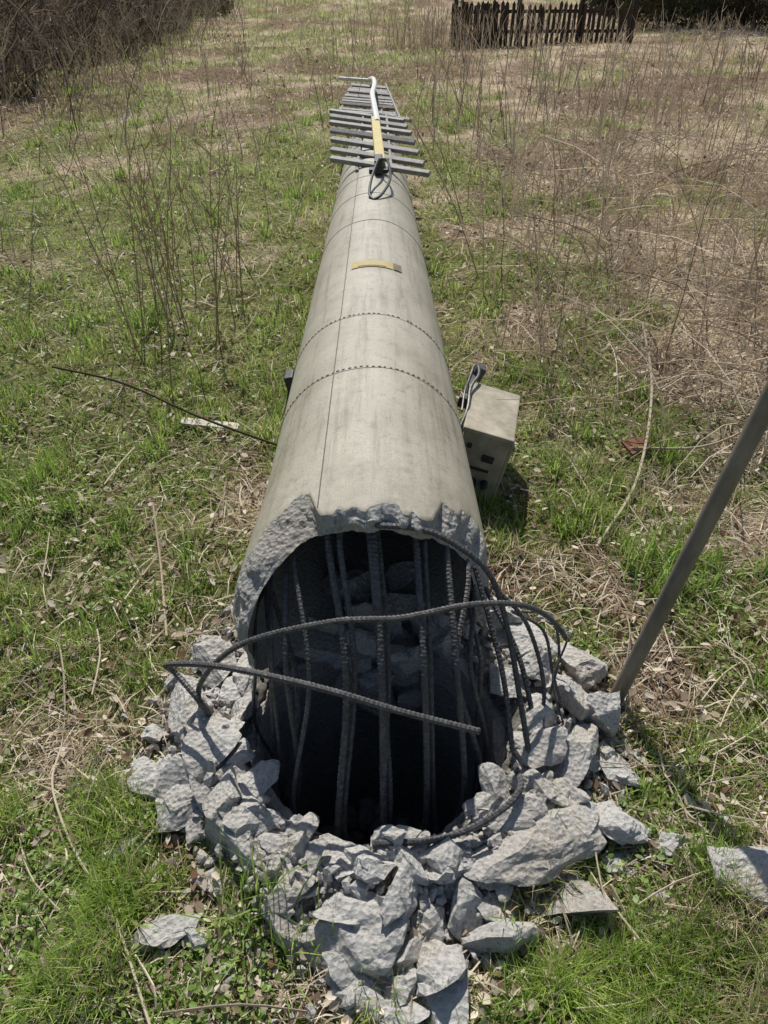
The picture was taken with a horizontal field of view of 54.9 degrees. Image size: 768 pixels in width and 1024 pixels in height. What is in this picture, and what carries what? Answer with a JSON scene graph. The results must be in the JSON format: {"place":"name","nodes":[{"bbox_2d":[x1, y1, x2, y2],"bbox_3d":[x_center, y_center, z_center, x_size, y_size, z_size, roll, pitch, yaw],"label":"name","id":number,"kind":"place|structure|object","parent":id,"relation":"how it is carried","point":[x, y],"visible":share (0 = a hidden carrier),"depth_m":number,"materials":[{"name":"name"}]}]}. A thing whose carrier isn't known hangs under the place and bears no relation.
{"place":"outdoors","nodes":[
{"label":"outdoors","id":0,"kind":"place"},
{"bbox_2d":[0,0,767,1023],"bbox_3d":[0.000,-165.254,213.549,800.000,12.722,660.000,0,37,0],"label":"ground","id":1,"kind":"structure","parent":0,"point":[310,238],"depth_m":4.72,"materials":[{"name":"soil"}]},
{"bbox_2d":[0,0,240,102],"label":"bare hedge","id":2,"kind":"object","parent":1,"relation":"on","point":[37,5],"visible":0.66,"depth_m":15.19,"materials":[{"name":"brown plant"}]},
{"bbox_2d":[126,913,203,953],"bbox_3d":[-0.522,1.000,1.757,0.177,0.057,0.083,0,37,0],"label":"concrete chunk","id":3,"kind":"object","parent":1,"relation":"on","point":[169,929],"visible":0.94,"depth_m":1.74,"materials":[{"name":"grey concrete"}]},
{"bbox_2d":[182,924,210,952],"bbox_3d":[-0.445,1.004,1.749,0.069,0.049,0.063,0,37,0],"label":"concrete chunk","id":4,"kind":"object","parent":1,"relation":"on","point":[194,940],"visible":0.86,"depth_m":1.73,"materials":[{"name":"grey concrete"}]},
{"bbox_2d":[180,417,240,429],"bbox_3d":[-0.870,-0.440,3.700,0.300,0.023,0.055,5,37,7],"label":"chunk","id":5,"kind":"object","parent":1,"relation":"on","point":[189,422],"visible":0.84,"depth_m":3.69,"materials":[{"name":"white concrete"}]},
{"bbox_2d":[163,76,569,847],"bbox_3d":[-0.094,-2.990,7.117,1.290,1.510,13.035,0,37,0],"label":"broken concrete mast","id":6,"kind":"object","parent":1,"relation":"on","point":[371,472],"visible":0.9,"depth_m":2.25,"materials":[{"name":"grey concrete"}]},
{"bbox_2d":[247,633,506,844],"bbox_3d":[-0.017,1.058,2.552,0.890,1.037,0.886,0,37,0],"label":"broken stump","id":7,"kind":"object","parent":1,"relation":"in","point":[320,760],"visible":0.16,"depth_m":2.76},
{"bbox_2d":[0,0,767,485],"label":"dry weed stalks","id":8,"kind":"object","parent":1,"relation":"on","point":[434,30],"visible":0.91,"depth_m":6.12,"materials":[{"name":"beige plant"}]},
{"bbox_2d":[0,0,767,1023],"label":"dry straw","id":9,"kind":"object","parent":1,"relation":"on","point":[44,798],"visible":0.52,"depth_m":2.62,"materials":[{"name":"beige plant"}]},
{"bbox_2d":[0,18,767,1023],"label":"dead leaves","id":10,"kind":"object","parent":1,"relation":"on","point":[330,996],"visible":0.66,"depth_m":2.48,"materials":[{"name":"beige plant"}]},
{"bbox_2d":[0,112,767,1023],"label":"weeds","id":11,"kind":"object","parent":1,"relation":"on","point":[238,976],"visible":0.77,"depth_m":1.89,"materials":[{"name":"green plant"}]},
{"bbox_2d":[0,137,767,1023],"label":"fallen twigs","id":12,"kind":"object","parent":1,"relation":"on","point":[166,625],"visible":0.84,"depth_m":2.84,"materials":[{"name":"beige wood"}]},
{"bbox_2d":[68,557,728,1023],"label":"concrete rubble","id":13,"kind":"object","parent":1,"relation":"on","point":[202,771],"visible":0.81,"depth_m":1.89,"materials":[{"name":"grey concrete"}]},
{"bbox_2d":[457,363,519,498],"bbox_3d":[0.428,-0.337,3.285,0.281,0.385,0.671,17,38,2],"label":"electrical cabinet","id":14,"kind":"object","parent":1,"relation":"on","point":[488,422],"visible":0.77,"depth_m":3.12,"materials":[{"name":"metal"}]},
{"bbox_2d":[450,0,638,47],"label":"wooden picket fence","id":15,"kind":"object","parent":1,"relation":"on","point":[582,11],"visible":0.6,"depth_m":19.29,"materials":[{"name":"brown wood"}]},
{"bbox_2d":[584,691,620,737],"bbox_3d":[0.649,0.604,2.228,0.119,0.157,0.130,11,38,14],"label":"concrete chunk","id":16,"kind":"object","parent":1,"relation":"on","point":[604,716],"visible":0.73,"depth_m":2.18,"materials":[{"name":"grey concrete"}]},
{"bbox_2d":[620,436,651,455],"bbox_3d":[1.200,-0.313,3.495,0.152,0.051,0.088,-18,41,-23],"label":"rusty plate","id":17,"kind":"object","parent":1,"relation":"on","point":[634,442],"visible":0.78,"depth_m":3.48,"materials":[{"name":"brown metal"}]},
{"bbox_2d":[628,748,644,764],"bbox_3d":[0.738,0.719,2.167,0.038,0.034,0.062,-6,37,-8],"label":"concrete chunk","id":18,"kind":"object","parent":1,"relation":"on","point":[636,756],"visible":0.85,"depth_m":2.15,"materials":[{"name":"grey concrete"}]},
{"bbox_2d":[651,889,669,903],"bbox_3d":[0.693,0.960,1.846,0.047,0.024,0.039,-19,41,-23],"label":"concrete chunk","id":19,"kind":"object","parent":1,"relation":"on","point":[667,897],"visible":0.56,"depth_m":1.84,"materials":[{"name":"grey concrete"}]},
{"bbox_2d":[659,0,674,21],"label":"woodland tree","id":20,"kind":"object","parent":1,"relation":"on","point":[673,10],"visible":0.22,"depth_m":25.54,"materials":[{"name":"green plant"}]},
{"bbox_2d":[657,832,685,856],"bbox_3d":[0.749,0.865,1.925,0.078,0.041,0.075,0,37,0],"label":"concrete chunk","id":21,"kind":"object","parent":1,"relation":"on","point":[671,841],"visible":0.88,"depth_m":1.92,"materials":[{"name":"grey concrete"}]},
{"bbox_2d":[585,0,767,31],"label":"woodland thicket","id":22,"kind":"object","parent":1,"relation":"on","point":[649,8],"visible":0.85,"depth_m":23.90,"materials":[{"name":"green plant"}]},
{"bbox_2d":[610,380,767,705],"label":"leaning steel post","id":23,"kind":"object","parent":1,"relation":"on","point":[742,452],"visible":0.78,"depth_m":1.92,"materials":[{"name":"grey metal"}]},
{"bbox_2d":[706,846,767,907],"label":"concrete chunk","id":24,"kind":"object","parent":1,"relation":"on","point":[753,853],"visible":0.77,"depth_m":1.83,"materials":[{"name":"grey concrete"}]}
]}

